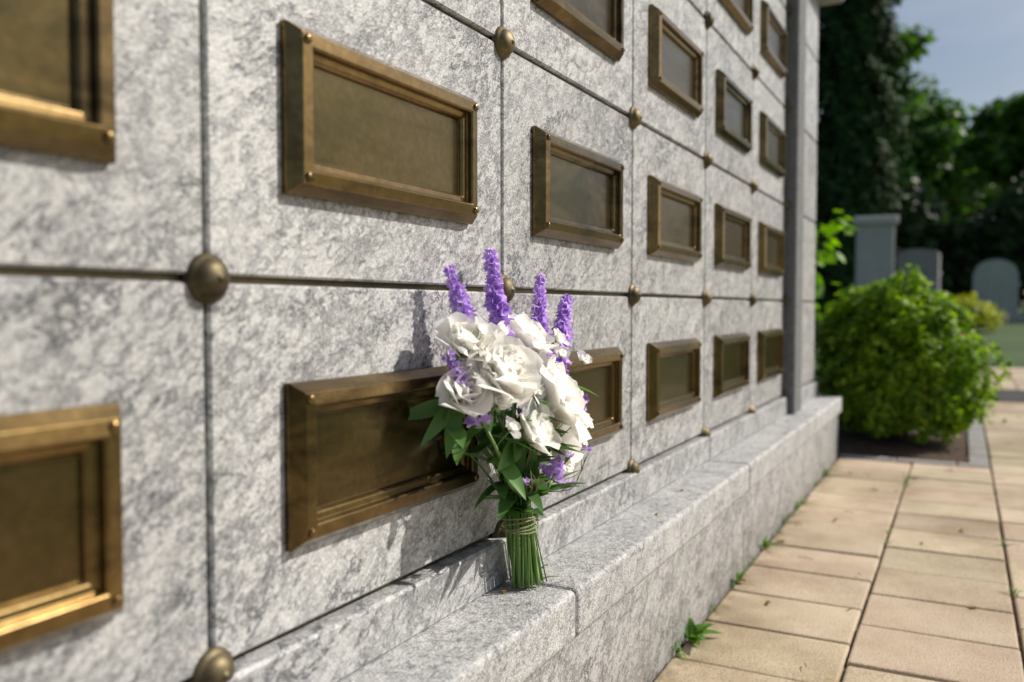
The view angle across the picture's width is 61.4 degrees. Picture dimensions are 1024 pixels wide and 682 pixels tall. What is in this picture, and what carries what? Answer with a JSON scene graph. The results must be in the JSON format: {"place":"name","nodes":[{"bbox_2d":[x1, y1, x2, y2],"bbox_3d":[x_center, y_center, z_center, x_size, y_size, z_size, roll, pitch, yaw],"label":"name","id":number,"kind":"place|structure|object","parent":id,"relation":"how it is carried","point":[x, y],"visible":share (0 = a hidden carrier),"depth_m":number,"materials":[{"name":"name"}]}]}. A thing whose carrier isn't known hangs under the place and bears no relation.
{"place":"outdoors","nodes":[
{"label":"outdoors","id":0,"kind":"place"},
{"bbox_2d":[229,381,817,681],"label":"wall base course","id":1,"kind":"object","parent":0,"point":[341,643],"depth_m":0.93,"materials":[{"name":"grey stone"}]},
{"bbox_2d":[774,0,805,413],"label":"pilaster wall","id":2,"kind":"structure","parent":0,"point":[794,212],"depth_m":2.70,"materials":[{"name":"grey stone"}]},
{"bbox_2d":[653,367,1023,681],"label":"path paving","id":3,"kind":"structure","parent":0,"point":[923,620],"depth_m":1.76,"materials":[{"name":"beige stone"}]},
{"bbox_2d":[501,409,1019,681],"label":"fallen leaves","id":4,"kind":"object","parent":3,"relation":"on","point":[504,591],"visible":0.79,"depth_m":1.93,"materials":[{"name":"brown plant"}]},
{"bbox_2d":[669,456,1023,660],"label":"weed tufts","id":5,"kind":"object","parent":3,"relation":"on","point":[692,630],"visible":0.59,"depth_m":1.49,"materials":[{"name":"green plant"}]},
{"bbox_2d":[839,397,989,468],"bbox_3d":[2.079,0.426,4.333,0.502,0.062,2.664,1,2,28],"label":"bed edging","id":6,"kind":"object","parent":3,"relation":"on","point":[977,454],"visible":0.45,"depth_m":3.25,"materials":[{"name":"stone"}]},
{"bbox_2d":[812,303,1023,457],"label":"lawn terrain","id":7,"kind":"structure","parent":0,"point":[1008,338],"depth_m":10.95,"materials":[{"name":"green plant"}]},
{"bbox_2d":[0,0,818,681],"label":"columbarium wall","id":8,"kind":"structure","parent":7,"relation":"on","point":[184,380],"depth_m":0.72,"materials":[{"name":"stone"}]},
{"bbox_2d":[0,0,787,656],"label":"bronze plaques","id":9,"kind":"object","parent":8,"relation":"attached to","point":[362,128],"visible":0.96,"depth_m":0.79,"materials":[{"name":"brown metal"}]},
{"bbox_2d":[0,0,813,681],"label":"rosettes and joints","id":10,"kind":"object","parent":8,"relation":"attached to","point":[206,278],"visible":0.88,"depth_m":0.78,"materials":[{"name":"brown metal"}]},
{"bbox_2d":[818,0,843,6],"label":"cornice","id":11,"kind":"structure","parent":8,"relation":"on","point":[825,2],"depth_m":3.27,"materials":[{"name":"beige stone"}]},
{"bbox_2d":[524,415,837,681],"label":"plinth face","id":12,"kind":"object","parent":7,"relation":"on","point":[635,633],"visible":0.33,"depth_m":1.47},
{"bbox_2d":[338,396,841,681],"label":"stone ledge","id":13,"kind":"object","parent":12,"relation":"on","point":[496,634],"visible":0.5,"depth_m":1.10,"materials":[{"name":"grey stone"}]},
{"bbox_2d":[408,250,598,589],"bbox_3d":[0.019,0.097,0.985,0.149,0.400,0.338,1,2,28],"label":"bouquet","id":14,"kind":"object","parent":13,"relation":"on","point":[503,370],"depth_m":0.94,"materials":[{"name":"white plant"}]},
{"bbox_2d":[441,246,591,485],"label":"lavender flowers","id":15,"kind":"object","parent":14,"relation":"attached to","point":[494,303],"visible":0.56,"depth_m":0.97,"materials":[{"name":"purple plant"}]},
{"bbox_2d":[812,276,835,340],"bbox_3d":[4.284,-0.439,11.859,0.675,0.898,0.272,1,2,16],"label":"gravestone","id":16,"kind":"object","parent":7,"relation":"on","point":[817,322],"visible":0.02,"depth_m":11.77,"materials":[{"name":"stone"}]},
{"bbox_2d":[813,0,913,319],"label":"cypress","id":17,"kind":"object","parent":7,"relation":"on","point":[839,78],"depth_m":11.26,"materials":[{"name":"green plant"}]},
{"bbox_2d":[852,215,898,299],"bbox_3d":[4.232,-0.632,10.071,0.540,1.620,0.510,1,2,19],"label":"stone monument","id":18,"kind":"object","parent":7,"relation":"on","point":[875,241],"visible":0.48,"depth_m":9.91,"materials":[{"name":"grey stone"}]},
{"bbox_2d":[817,23,946,171],"bbox_3d":[9.615,-7.023,30.728,11.161,12.854,9.733,1,2,28],"label":"tree","id":19,"kind":"object","parent":7,"relation":"on","point":[914,43],"depth_m":26.67,"materials":[{"name":"green plant"}]},
{"bbox_2d":[819,393,967,464],"bbox_3d":[1.283,0.372,4.719,2.136,0.051,2.480,1,2,28],"label":"mulch bed","id":20,"kind":"object","parent":7,"relation":"on","point":[854,442],"visible":0.06,"depth_m":3.44,"materials":[{"name":"brown soil"}]},
{"bbox_2d":[813,209,857,321],"bbox_3d":[1.500,-0.249,5.172,1.037,1.232,1.097,1,2,28],"label":"shrub","id":21,"kind":"object","parent":20,"relation":"on","point":[832,229],"depth_m":5.12,"materials":[{"name":"green plant"}]},
{"bbox_2d":[813,264,1013,445],"bbox_3d":[1.648,0.060,3.595,0.782,0.746,0.733,1,2,28],"label":"bed bush","id":22,"kind":"object","parent":20,"relation":"on","point":[901,386],"depth_m":3.41,"materials":[{"name":"green plant"}]},
{"bbox_2d":[816,0,977,200],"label":"tree","id":23,"kind":"object","parent":7,"relation":"on","point":[935,127],"depth_m":26.76,"materials":[{"name":"green plant"}]},
{"bbox_2d":[896,249,940,303],"bbox_3d":[5.282,-0.556,11.218,0.675,1.280,0.272,1,3,33],"label":"headstone","id":24,"kind":"object","parent":7,"relation":"on","point":[927,261],"visible":0.41,"depth_m":11.09,"materials":[{"name":"grey stone"}]},
{"bbox_2d":[815,165,1023,313],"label":"hedge leaves","id":25,"kind":"object","parent":7,"relation":"on","point":[961,246],"visible":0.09,"depth_m":17.11,"materials":[{"name":"green plant"}]},
{"bbox_2d":[886,93,1023,294],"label":"tree","id":26,"kind":"object","parent":7,"relation":"on","point":[949,182],"depth_m":29.74,"materials":[{"name":"green plant"}]},
{"bbox_2d":[947,291,1009,331],"bbox_3d":[6.736,-0.429,12.797,1.144,0.620,1.181,1,2,28],"label":"yellow shrub","id":27,"kind":"object","parent":7,"relation":"on","point":[986,309],"depth_m":12.53,"materials":[{"name":"yellow plant"}]},
{"bbox_2d":[961,173,996,216],"bbox_3d":[23.951,-5.459,37.748,13.713,9.199,15.571,1,2,28],"label":"tree","id":28,"kind":"object","parent":7,"relation":"on","point":[987,188],"visible":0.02,"depth_m":34.42,"materials":[{"name":"green plant"}]},
{"bbox_2d":[947,91,1023,197],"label":"tree","id":29,"kind":"object","parent":7,"relation":"on","point":[996,159],"visible":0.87,"depth_m":20.17,"materials":[{"name":"green plant"}]},
{"bbox_2d":[972,259,1023,322],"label":"headstone","id":30,"kind":"object","parent":7,"relation":"on","point":[995,282],"visible":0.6,"depth_m":15.14,"materials":[{"name":"grey stone"}]},
{"bbox_2d":[817,0,1023,302],"label":"sky","id":31,"kind":"structure","parent":0,"point":[977,55],"materials":[{"name":"blue"}]},
{"bbox_2d":[820,389,1023,401],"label":"cross road","id":32,"kind":"structure","parent":0,"point":[1012,395],"depth_m":5.60,"materials":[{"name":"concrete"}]}
]}

